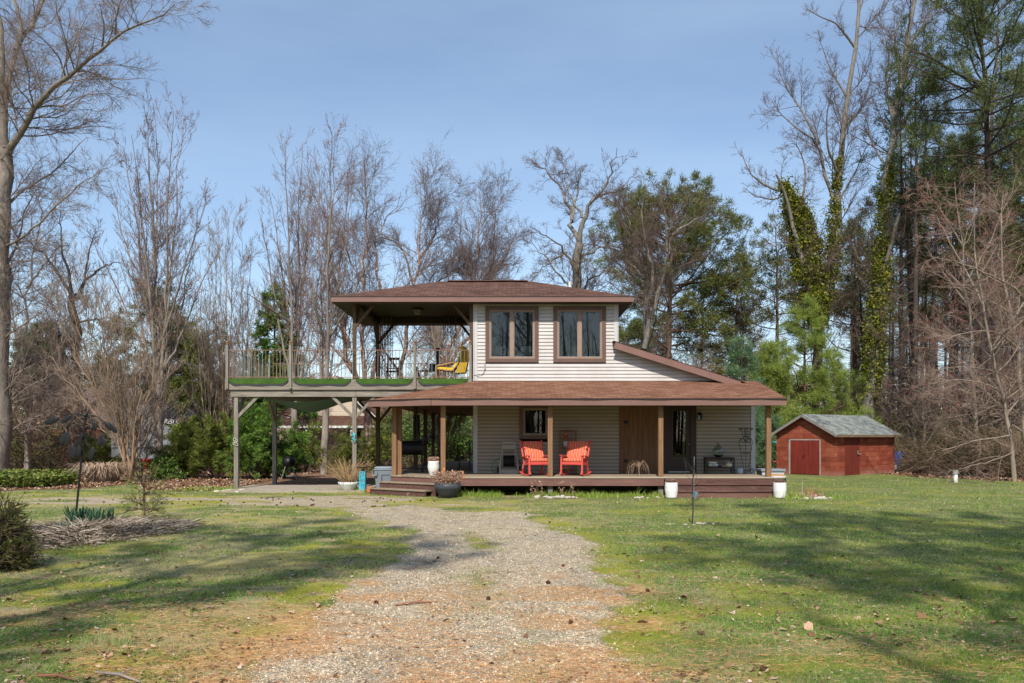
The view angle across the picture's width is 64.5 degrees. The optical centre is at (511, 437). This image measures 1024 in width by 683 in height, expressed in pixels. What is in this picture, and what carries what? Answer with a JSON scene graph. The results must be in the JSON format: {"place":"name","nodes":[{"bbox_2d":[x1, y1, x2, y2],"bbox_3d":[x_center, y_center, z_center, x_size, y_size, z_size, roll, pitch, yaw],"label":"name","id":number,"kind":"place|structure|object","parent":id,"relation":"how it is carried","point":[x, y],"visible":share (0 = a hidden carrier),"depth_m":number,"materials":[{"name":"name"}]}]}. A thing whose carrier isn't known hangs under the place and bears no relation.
{"place":"outdoors","nodes":[
{"label":"outdoors","id":0,"kind":"place"},
{"bbox_2d":[0,495,686,682],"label":"gravel driveway","id":1,"kind":"structure","parent":0,"point":[356,505],"depth_m":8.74,"materials":[{"name":"beige gravel"}]},
{"bbox_2d":[0,460,1023,682],"bbox_3d":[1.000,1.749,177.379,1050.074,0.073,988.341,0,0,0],"label":"lawn","id":2,"kind":"structure","parent":0,"point":[317,478],"depth_m":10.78,"materials":[{"name":"green plant"}]},
{"bbox_2d":[0,482,47,572],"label":"young spruce","id":3,"kind":"object","parent":2,"relation":"on","point":[17,552],"visible":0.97,"depth_m":10.78,"materials":[{"name":"green plant"}]},
{"bbox_2d":[9,333,62,426],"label":"pine tree","id":4,"kind":"object","parent":2,"relation":"on","point":[46,350],"visible":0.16,"depth_m":49.54,"materials":[{"name":"green plant"}]},
{"bbox_2d":[0,468,78,486],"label":"ground cover","id":5,"kind":"object","parent":2,"relation":"on","point":[22,477],"visible":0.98,"depth_m":28.57,"materials":[{"name":"green plant"}]},
{"bbox_2d":[9,418,76,469],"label":"overgrown bush","id":6,"kind":"object","parent":2,"relation":"on","point":[18,452],"visible":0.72,"depth_m":42.76,"materials":[{"name":"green plant"}]},
{"bbox_2d":[9,115,83,409],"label":"bare tree","id":7,"kind":"object","parent":2,"relation":"on","point":[34,277],"visible":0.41,"depth_m":46.36,"materials":[{"name":"grey plant"}]},
{"bbox_2d":[14,257,94,428],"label":"bare tree","id":8,"kind":"object","parent":2,"relation":"on","point":[46,302],"visible":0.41,"depth_m":50.21,"materials":[{"name":"grey plant"}]},
{"bbox_2d":[9,353,113,468],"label":"bare tree","id":9,"kind":"object","parent":2,"relation":"on","point":[28,454],"visible":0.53,"depth_m":39.75,"materials":[{"name":"brown plant"}]},
{"bbox_2d":[11,265,126,466],"bbox_3d":[-24.000,-3.445,44.063,6.554,10.987,5.214,0,0,0],"label":"bare shrub","id":10,"kind":"object","parent":2,"relation":"on","point":[70,372],"visible":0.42,"depth_m":43.55,"materials":[{"name":"brown plant"}]},
{"bbox_2d":[12,186,127,428],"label":"bare tree","id":11,"kind":"object","parent":2,"relation":"on","point":[66,265],"visible":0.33,"depth_m":51.93,"materials":[{"name":"brown plant"}]},
{"bbox_2d":[45,412,116,510],"bbox_3d":[-9.635,0.645,18.184,1.626,2.414,0.160,0,0,0],"label":"wind spinner","id":12,"kind":"object","parent":2,"relation":"on","point":[73,451],"visible":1,"depth_m":18.12,"materials":[{"name":"black metal"}]},
{"bbox_2d":[72,430,122,464],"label":"overgrown bush","id":13,"kind":"object","parent":2,"relation":"on","point":[102,450],"visible":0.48,"depth_m":43.00,"materials":[{"name":"green plant"}]},
{"bbox_2d":[59,460,146,482],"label":"ornamental grass","id":14,"kind":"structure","parent":2,"relation":"on","point":[102,472],"depth_m":30.99,"materials":[{"name":"plant"}]},
{"bbox_2d":[4,511,206,551],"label":"cut stalk mulch","id":15,"kind":"object","parent":2,"relation":"on","point":[80,531],"visible":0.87,"depth_m":14.61,"materials":[{"name":"beige plant"}]},
{"bbox_2d":[31,231,184,480],"bbox_3d":[-15.962,-2.922,31.311,5.780,9.547,5.500,0,0,0],"label":"bare shrub","id":16,"kind":"object","parent":2,"relation":"on","point":[118,397],"visible":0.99,"depth_m":31.09,"materials":[{"name":"beige plant"}]},
{"bbox_2d":[0,0,219,469],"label":"bare tree","id":17,"kind":"object","parent":2,"relation":"on","point":[7,147],"visible":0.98,"depth_m":37.14,"materials":[{"name":"grey plant"}]},
{"bbox_2d":[90,348,195,478],"bbox_3d":[-15.428,-1.031,33.940,4.030,5.501,4.536,0,0,-23],"label":"bare shrub","id":18,"kind":"object","parent":2,"relation":"on","point":[148,444],"visible":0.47,"depth_m":33.23,"materials":[{"name":"beige plant"}]},
{"bbox_2d":[71,76,221,455],"bbox_3d":[-15.861,-7.488,36.212,7.008,18.730,5.768,0,0,0],"label":"maple tree","id":19,"kind":"object","parent":2,"relation":"on","point":[155,234],"visible":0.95,"depth_m":35.77,"materials":[{"name":"brown plant"}]},
{"bbox_2d":[119,457,175,517],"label":"pine seedling","id":20,"kind":"object","parent":2,"relation":"on","point":[144,492],"visible":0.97,"depth_m":17.42,"materials":[{"name":"green plant"}]},
{"bbox_2d":[87,277,209,385],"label":"bare tree","id":21,"kind":"object","parent":2,"relation":"on","point":[133,325],"visible":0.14,"depth_m":64.66,"materials":[{"name":"brown plant"}]},
{"bbox_2d":[141,450,187,479],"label":"holly bush","id":22,"kind":"object","parent":2,"relation":"on","point":[166,465],"visible":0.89,"depth_m":32.89,"materials":[{"name":"green plant"}]},
{"bbox_2d":[139,303,193,403],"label":"cedar tree","id":23,"kind":"object","parent":2,"relation":"on","point":[181,347],"visible":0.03,"depth_m":47.77,"materials":[{"name":"green plant"}]},
{"bbox_2d":[110,402,231,467],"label":"background house","id":24,"kind":"structure","parent":2,"relation":"on","point":[113,452],"depth_m":43.20,"materials":[{"name":"silver metal"}]},
{"bbox_2d":[144,423,208,477],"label":"cedar bush","id":25,"kind":"object","parent":2,"relation":"on","point":[181,448],"visible":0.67,"depth_m":34.10,"materials":[{"name":"green plant"}]},
{"bbox_2d":[153,328,232,463],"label":"cedar tree","id":26,"kind":"object","parent":2,"relation":"on","point":[178,382],"visible":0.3,"depth_m":43.38,"materials":[{"name":"green plant"}]},
{"bbox_2d":[170,212,243,431],"bbox_3d":[-15.899,-4.788,42.239,3.470,13.293,6.670,0,0,-21],"label":"crape myrtle","id":27,"kind":"object","parent":2,"relation":"on","point":[199,370],"visible":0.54,"depth_m":41.67,"materials":[{"name":"brown plant"}]},
{"bbox_2d":[174,411,244,478],"bbox_3d":[-12.286,0.332,33.824,3.154,2.966,2.825,0,0,44],"label":"cedar bush","id":28,"kind":"object","parent":2,"relation":"on","point":[210,443],"visible":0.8,"depth_m":33.40,"materials":[{"name":"green plant"}]},
{"bbox_2d":[186,193,265,443],"bbox_3d":[-14.065,-5.667,40.059,3.918,14.739,6.351,0,0,-25],"label":"crape myrtle","id":29,"kind":"object","parent":2,"relation":"on","point":[225,407],"visible":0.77,"depth_m":39.89,"materials":[{"name":"beige plant"}]},
{"bbox_2d":[10,393,449,470],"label":"undergrowth","id":30,"kind":"object","parent":2,"relation":"on","point":[65,460],"visible":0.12,"depth_m":43.71,"materials":[{"name":"plant"}]},
{"bbox_2d":[213,213,278,432],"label":"maple tree","id":31,"kind":"object","parent":2,"relation":"on","point":[247,305],"visible":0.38,"depth_m":48.67,"materials":[{"name":"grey plant"}]},
{"bbox_2d":[212,397,297,479],"bbox_3d":[-10.591,0.016,33.566,3.250,3.595,3.264,0,0,0],"label":"cedar bush","id":32,"kind":"object","parent":2,"relation":"on","point":[255,446],"visible":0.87,"depth_m":33.01,"materials":[{"name":"green plant"}]},
{"bbox_2d":[231,281,320,430],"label":"spruce tree","id":33,"kind":"object","parent":2,"relation":"on","point":[264,342],"visible":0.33,"depth_m":45.44,"materials":[{"name":"green plant"}]},
{"bbox_2d":[259,418,313,478],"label":"cedar bush","id":34,"kind":"object","parent":2,"relation":"on","point":[296,439],"visible":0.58,"depth_m":34.52,"materials":[{"name":"green plant"}]},
{"bbox_2d":[242,125,338,432],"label":"maple tree","id":35,"kind":"object","parent":2,"relation":"on","point":[294,304],"visible":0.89,"depth_m":40.66,"materials":[{"name":"brown plant"}]},
{"bbox_2d":[220,485,375,492],"bbox_3d":[-7.000,1.758,27.300,4.600,0.144,3.200,0,0,0],"label":"concrete pad","id":36,"kind":"object","parent":2,"relation":"on","point":[280,488],"visible":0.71,"depth_m":26.34,"materials":[{"name":"beige concrete"}]},
{"bbox_2d":[321,455,372,489],"bbox_3d":[-5.316,1.151,26.077,1.804,1.159,1.898,0,0,0],"label":"bowl planter","id":37,"kind":"object","parent":36,"relation":"on","point":[346,482],"visible":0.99,"depth_m":25.90,"materials":[{"name":"white ceramic"}]},
{"bbox_2d":[225,379,472,488],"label":"raised deck","id":38,"kind":"structure","parent":36,"relation":"on","point":[354,390],"depth_m":26.66,"materials":[{"name":"grey wood"}]},
{"bbox_2d":[261,397,351,411],"bbox_3d":[-7.075,-1.099,28.200,2.950,0.461,2.600,0,0,0],"label":"shade cloth","id":39,"kind":"object","parent":38,"relation":"hanging from","point":[316,406],"visible":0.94,"depth_m":27.34,"materials":[{"name":"green fabric"}]},
{"bbox_2d":[228,378,467,385],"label":"artificial turf","id":40,"kind":"structure","parent":38,"relation":"on","point":[339,381],"depth_m":26.56,"materials":[{"name":"green plastic"}]},
{"bbox_2d":[225,341,471,388],"bbox_3d":[-5.345,-2.377,26.560,8.075,1.575,0.105,0,0,0],"label":"deck railing","id":41,"kind":"object","parent":38,"relation":"attached to","point":[290,350],"visible":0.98,"depth_m":26.55,"materials":[{"name":"grey wood"}]},
{"bbox_2d":[287,420,329,472],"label":"cedar bush","id":42,"kind":"object","parent":2,"relation":"on","point":[311,451],"visible":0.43,"depth_m":40.12,"materials":[{"name":"green plant"}]},
{"bbox_2d":[291,114,378,473],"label":"maple tree","id":43,"kind":"object","parent":2,"relation":"on","point":[326,284],"visible":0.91,"depth_m":38.58,"materials":[{"name":"brown plant"}]},
{"bbox_2d":[315,423,369,474],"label":"cedar bush","id":44,"kind":"object","parent":2,"relation":"on","point":[345,451],"visible":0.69,"depth_m":38.66,"materials":[{"name":"green plant"}]},
{"bbox_2d":[272,112,461,469],"bbox_3d":[-8.545,-7.852,44.269,11.893,19.352,6.433,0,0,41],"label":"birch tree","id":45,"kind":"object","parent":2,"relation":"on","point":[367,416],"visible":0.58,"depth_m":44.05,"materials":[{"name":"brown plant"}]},
{"bbox_2d":[269,374,472,459],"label":"cream house","id":46,"kind":"structure","parent":2,"relation":"on","point":[338,412],"depth_m":59.60,"materials":[{"name":"brown"}]},
{"bbox_2d":[357,411,420,472],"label":"cedar bush","id":47,"kind":"object","parent":2,"relation":"on","point":[371,447],"visible":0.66,"depth_m":40.63,"materials":[{"name":"green plant"}]},
{"bbox_2d":[384,410,448,467],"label":"evergreen shrub","id":48,"kind":"object","parent":2,"relation":"on","point":[409,432],"visible":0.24,"depth_m":43.59,"materials":[{"name":"green plant"}]},
{"bbox_2d":[357,128,499,413],"bbox_3d":[-4.875,-7.842,47.755,9.111,19.566,6.319,0,0,0],"label":"birch tree","id":49,"kind":"object","parent":2,"relation":"on","point":[438,207],"visible":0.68,"depth_m":46.95,"materials":[{"name":"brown plant"}]},
{"bbox_2d":[396,326,472,462],"bbox_3d":[-3.050,-2.446,37.771,4.588,8.336,6.125,0,0,0],"label":"crape myrtle","id":50,"kind":"object","parent":2,"relation":"on","point":[451,415],"visible":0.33,"depth_m":37.92,"materials":[{"name":"beige plant"}]},
{"bbox_2d":[430,468,465,497],"bbox_3d":[-1.855,1.304,23.419,1.386,0.853,1.313,0,0,0],"label":"planter","id":51,"kind":"object","parent":2,"relation":"on","point":[445,486],"visible":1,"depth_m":23.23,"materials":[{"name":"ceramic"}]},
{"bbox_2d":[427,416,472,460],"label":"evergreen shrub","id":52,"kind":"object","parent":2,"relation":"on","point":[461,442],"visible":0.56,"depth_m":43.14,"materials":[{"name":"green plant"}]},
{"bbox_2d":[401,159,555,375],"bbox_3d":[-2.245,-7.545,48.068,9.477,19.034,9.599,0,0,0],"label":"birch tree","id":53,"kind":"object","parent":2,"relation":"on","point":[491,270],"visible":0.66,"depth_m":48.02,"materials":[{"name":"brown plant"}]},
{"bbox_2d":[165,482,852,499],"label":"weeds","id":54,"kind":"object","parent":2,"relation":"on","point":[581,494],"visible":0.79,"depth_m":23.79,"materials":[{"name":"green plant"}]},
{"bbox_2d":[0,518,1023,682],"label":"pine needle litter","id":55,"kind":"object","parent":2,"relation":"on","point":[461,661],"visible":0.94,"depth_m":6.68,"materials":[{"name":"brown plant"}]},
{"bbox_2d":[0,483,1023,682],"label":"leaf crumbs","id":56,"kind":"object","parent":2,"relation":"on","point":[377,635],"visible":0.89,"depth_m":7.61,"materials":[{"name":"brown plant"}]},
{"bbox_2d":[0,487,1023,682],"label":"fallen leaves","id":57,"kind":"object","parent":2,"relation":"on","point":[808,625],"visible":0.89,"depth_m":7.72,"materials":[{"name":"brown plant"}]},
{"bbox_2d":[0,463,1023,490],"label":"leaf litter","id":58,"kind":"object","parent":2,"relation":"on","point":[183,482],"visible":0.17,"depth_m":30.81,"materials":[{"name":"brown plant"}]},
{"bbox_2d":[330,280,786,497],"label":"house","id":59,"kind":"structure","parent":2,"relation":"on","point":[549,361],"depth_m":26.67,"materials":[{"name":"plastic"}]},
{"bbox_2d":[491,442,531,473],"bbox_3d":[0.020,0.663,26.210,1.384,1.035,0.400,0,0,0],"label":"hose reel cart","id":60,"kind":"object","parent":59,"relation":"on","point":[509,460],"visible":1,"depth_m":26.13,"materials":[{"name":"beige plastic"}]},
{"bbox_2d":[485,306,538,362],"bbox_3d":[0.000,-3.391,26.766,1.752,1.849,0.248,0,0,0],"label":"window","id":61,"kind":"structure","parent":59,"relation":"in","point":[511,332],"depth_m":26.75,"materials":[{"name":"clear glass"}]},
{"bbox_2d":[519,406,547,438],"bbox_3d":[0.770,-0.514,26.691,1.060,1.141,0.098,0,0,0],"label":"window","id":62,"kind":"structure","parent":59,"relation":"in","point":[522,435],"depth_m":26.65,"materials":[{"name":"brown wood"}]},
{"bbox_2d":[519,440,547,475],"bbox_3d":[0.717,0.624,24.956,0.780,1.084,0.930,0,0,-20],"label":"rocking chair","id":63,"kind":"object","parent":59,"relation":"on","point":[533,454],"visible":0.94,"depth_m":25.03,"materials":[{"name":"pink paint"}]},
{"bbox_2d":[559,440,590,475],"bbox_3d":[1.953,0.624,24.956,0.780,1.084,0.930,0,0,24],"label":"rocking chair","id":64,"kind":"object","parent":59,"relation":"on","point":[577,454],"visible":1,"depth_m":24.99,"materials":[{"name":"pink paint"}]},
{"bbox_2d":[553,306,605,362],"bbox_3d":[2.224,-3.391,26.766,1.732,1.849,0.248,0,0,0],"label":"window","id":65,"kind":"structure","parent":59,"relation":"in","point":[579,332],"depth_m":26.83,"materials":[{"name":"clear glass"}]},
{"bbox_2d":[620,406,663,472],"bbox_3d":[4.260,0.043,26.672,1.440,2.265,0.115,0,0,0],"label":"board door","id":66,"kind":"structure","parent":59,"relation":"in","point":[638,424],"depth_m":26.63,"materials":[{"name":"brown wood"}]},
{"bbox_2d":[668,408,689,472],"bbox_3d":[5.498,0.092,26.670,0.735,2.125,0.120,0,0,0],"label":"door","id":67,"kind":"structure","parent":59,"relation":"in","point":[675,465],"depth_m":26.69,"materials":[{"name":"brown wood"}]},
{"bbox_2d":[518,146,645,322],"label":"bare tree","id":68,"kind":"object","parent":2,"relation":"on","point":[578,255],"visible":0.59,"depth_m":45.89,"materials":[{"name":"grey plant"}]},
{"bbox_2d":[580,166,738,354],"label":"bare tree","id":69,"kind":"object","parent":2,"relation":"on","point":[638,261],"visible":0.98,"depth_m":42.78,"materials":[{"name":"grey plant"}]},
{"bbox_2d":[581,167,784,364],"bbox_3d":[11.017,-8.344,56.307,11.619,20.392,13.884,0,0,-34],"label":"pine tree","id":70,"kind":"object","parent":2,"relation":"on","point":[707,282],"visible":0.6,"depth_m":53.86,"materials":[{"name":"green plant"}]},
{"bbox_2d":[652,291,758,380],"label":"pine tree","id":71,"kind":"object","parent":2,"relation":"on","point":[685,346],"visible":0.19,"depth_m":57.22,"materials":[{"name":"green plant"}]},
{"bbox_2d":[682,251,781,375],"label":"pine tree","id":72,"kind":"object","parent":2,"relation":"on","point":[767,315],"visible":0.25,"depth_m":61.52,"materials":[{"name":"green plant"}]},
{"bbox_2d":[697,286,789,380],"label":"understorey tree","id":73,"kind":"object","parent":2,"relation":"on","point":[742,327],"visible":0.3,"depth_m":55.47,"materials":[{"name":"green plant"}]},
{"bbox_2d":[721,333,782,467],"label":"pine tree","id":74,"kind":"object","parent":2,"relation":"on","point":[735,369],"visible":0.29,"depth_m":43.48,"materials":[{"name":"green plant"}]},
{"bbox_2d":[745,339,803,467],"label":"white pine","id":75,"kind":"object","parent":2,"relation":"on","point":[772,349],"visible":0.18,"depth_m":46.41,"materials":[{"name":"green plant"}]},
{"bbox_2d":[731,213,841,378],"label":"pine tree","id":76,"kind":"object","parent":2,"relation":"on","point":[776,286],"visible":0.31,"depth_m":63.77,"materials":[{"name":"green plant"}]},
{"bbox_2d":[731,0,898,413],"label":"bare tree","id":77,"kind":"object","parent":2,"relation":"on","point":[805,242],"visible":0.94,"depth_m":49.69,"materials":[{"name":"grey plant"}]},
{"bbox_2d":[749,291,905,444],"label":"white pine","id":78,"kind":"object","parent":2,"relation":"on","point":[802,395],"visible":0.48,"depth_m":47.34,"materials":[{"name":"green plant"}]},
{"bbox_2d":[771,414,901,475],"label":"shed","id":79,"kind":"structure","parent":2,"relation":"on","point":[826,445],"depth_m":38.35,"materials":[{"name":"red wood"}]},
{"bbox_2d":[804,441,818,473],"bbox_3d":[14.007,0.935,37.980,0.089,1.570,0.896,0,0,-39],"label":"door","id":80,"kind":"structure","parent":79,"relation":"in","point":[811,448],"depth_m":37.96,"materials":[{"name":"red paint"}]},
{"bbox_2d":[845,437,857,474],"bbox_3d":[15.852,0.850,37.771,1.171,1.800,0.100,0,0,-31],"label":"door","id":81,"kind":"structure","parent":79,"relation":"in","point":[851,443],"depth_m":37.73,"materials":[{"name":"wood"}]},
{"bbox_2d":[826,207,877,385],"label":"woodland pine","id":82,"kind":"object","parent":2,"relation":"on","point":[851,284],"visible":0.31,"depth_m":60.98,"materials":[{"name":"green plant"}]},
{"bbox_2d":[802,213,905,401],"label":"pine tree","id":83,"kind":"object","parent":2,"relation":"on","point":[845,310],"visible":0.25,"depth_m":59.94,"materials":[{"name":"green plant"}]},
{"bbox_2d":[823,0,962,418],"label":"bare tree","id":84,"kind":"object","parent":2,"relation":"on","point":[881,279],"visible":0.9,"depth_m":46.81,"materials":[{"name":"grey plant"}]},
{"bbox_2d":[870,371,918,444],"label":"understorey tree","id":85,"kind":"object","parent":2,"relation":"on","point":[890,405],"visible":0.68,"depth_m":46.15,"materials":[{"name":"plant"}]},
{"bbox_2d":[860,145,941,394],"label":"woodland pine","id":86,"kind":"object","parent":2,"relation":"on","point":[908,264],"visible":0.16,"depth_m":52.63,"materials":[{"name":"green plant"}]},
{"bbox_2d":[851,89,960,447],"bbox_3d":[23.761,-9.545,48.774,6.098,22.804,5.428,0,0,33],"label":"woodland pine","id":87,"kind":"object","parent":2,"relation":"on","point":[902,226],"visible":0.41,"depth_m":48.70,"materials":[{"name":"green plant"}]},
{"bbox_2d":[867,281,959,441],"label":"understorey tree","id":88,"kind":"object","parent":2,"relation":"on","point":[900,363],"visible":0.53,"depth_m":45.76,"materials":[{"name":"brown plant"}]},
{"bbox_2d":[860,97,984,451],"bbox_3d":[26.481,-10.019,52.518,7.207,23.768,6.633,0,0,0],"label":"pine tree","id":89,"kind":"object","parent":2,"relation":"on","point":[904,240],"visible":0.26,"depth_m":51.68,"materials":[{"name":"green plant"}]},
{"bbox_2d":[875,67,973,448],"bbox_3d":[22.764,-9.453,45.653,6.048,22.617,5.383,0,0,-32],"label":"woodland pine","id":90,"kind":"object","parent":2,"relation":"on","point":[919,90],"visible":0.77,"depth_m":45.29,"materials":[{"name":"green plant"}]},
{"bbox_2d":[896,350,962,451],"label":"understorey tree","id":91,"kind":"object","parent":2,"relation":"on","point":[923,407],"visible":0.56,"depth_m":41.03,"materials":[{"name":"brown plant"}]},
{"bbox_2d":[899,124,997,440],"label":"woodland pine","id":92,"kind":"object","parent":2,"relation":"on","point":[933,299],"visible":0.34,"depth_m":49.54,"materials":[{"name":"green plant"}]},
{"bbox_2d":[874,372,1023,477],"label":"undergrowth","id":93,"kind":"object","parent":2,"relation":"on","point":[914,456],"depth_m":37.10,"materials":[{"name":"brown plant"}]},
{"bbox_2d":[876,0,1023,444],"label":"pine tree","id":94,"kind":"object","parent":2,"relation":"on","point":[980,26],"visible":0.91,"depth_m":43.17,"materials":[{"name":"green plant"}]},
{"bbox_2d":[882,154,1023,443],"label":"red maple","id":95,"kind":"object","parent":2,"relation":"on","point":[961,254],"visible":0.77,"depth_m":37.95,"materials":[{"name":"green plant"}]},
{"bbox_2d":[896,136,1023,449],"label":"pine tree","id":96,"kind":"object","parent":2,"relation":"on","point":[939,283],"visible":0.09,"depth_m":57.89,"materials":[{"name":"green plant"}]},
{"bbox_2d":[910,167,1023,485],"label":"red maple","id":97,"kind":"object","parent":2,"relation":"on","point":[1004,398],"visible":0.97,"depth_m":31.68,"materials":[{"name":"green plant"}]},
{"bbox_2d":[915,150,1023,447],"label":"red maple","id":98,"kind":"object","parent":2,"relation":"on","point":[1019,362],"visible":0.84,"depth_m":33.16,"materials":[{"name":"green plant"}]},
{"bbox_2d":[925,211,1014,441],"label":"woodland pine","id":99,"kind":"object","parent":2,"relation":"on","point":[958,248],"visible":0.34,"depth_m":52.34,"materials":[{"name":"green plant"}]},
{"bbox_2d":[918,246,1023,444],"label":"understorey tree","id":100,"kind":"object","parent":2,"relation":"on","point":[982,362],"visible":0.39,"depth_m":40.99,"materials":[{"name":"brown plant"}]},
{"bbox_2d":[926,131,1015,443],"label":"woodland pine","id":101,"kind":"object","parent":2,"relation":"on","point":[972,168],"visible":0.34,"depth_m":48.28,"materials":[{"name":"green plant"}]},
{"bbox_2d":[938,112,1022,444],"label":"woodland pine","id":102,"kind":"object","parent":2,"relation":"on","point":[997,148],"visible":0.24,"depth_m":51.19,"materials":[{"name":"green plant"}]},
{"bbox_2d":[939,0,1023,445],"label":"pine tree","id":103,"kind":"object","parent":2,"relation":"on","point":[1020,50],"visible":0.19,"depth_m":54.22,"materials":[{"name":"green plant"}]},
{"bbox_2d":[964,215,1023,432],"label":"woodland pine","id":104,"kind":"object","parent":2,"relation":"on","point":[998,226],"visible":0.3,"depth_m":47.82,"materials":[{"name":"green plant"}]},
{"bbox_2d":[971,59,1023,358],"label":"pine tree","id":105,"kind":"object","parent":2,"relation":"on","point":[1009,141],"visible":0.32,"depth_m":51.34,"materials":[{"name":"green plant"}]},
{"bbox_2d":[0,0,1023,413],"label":"sky","id":106,"kind":"structure","parent":0,"point":[675,83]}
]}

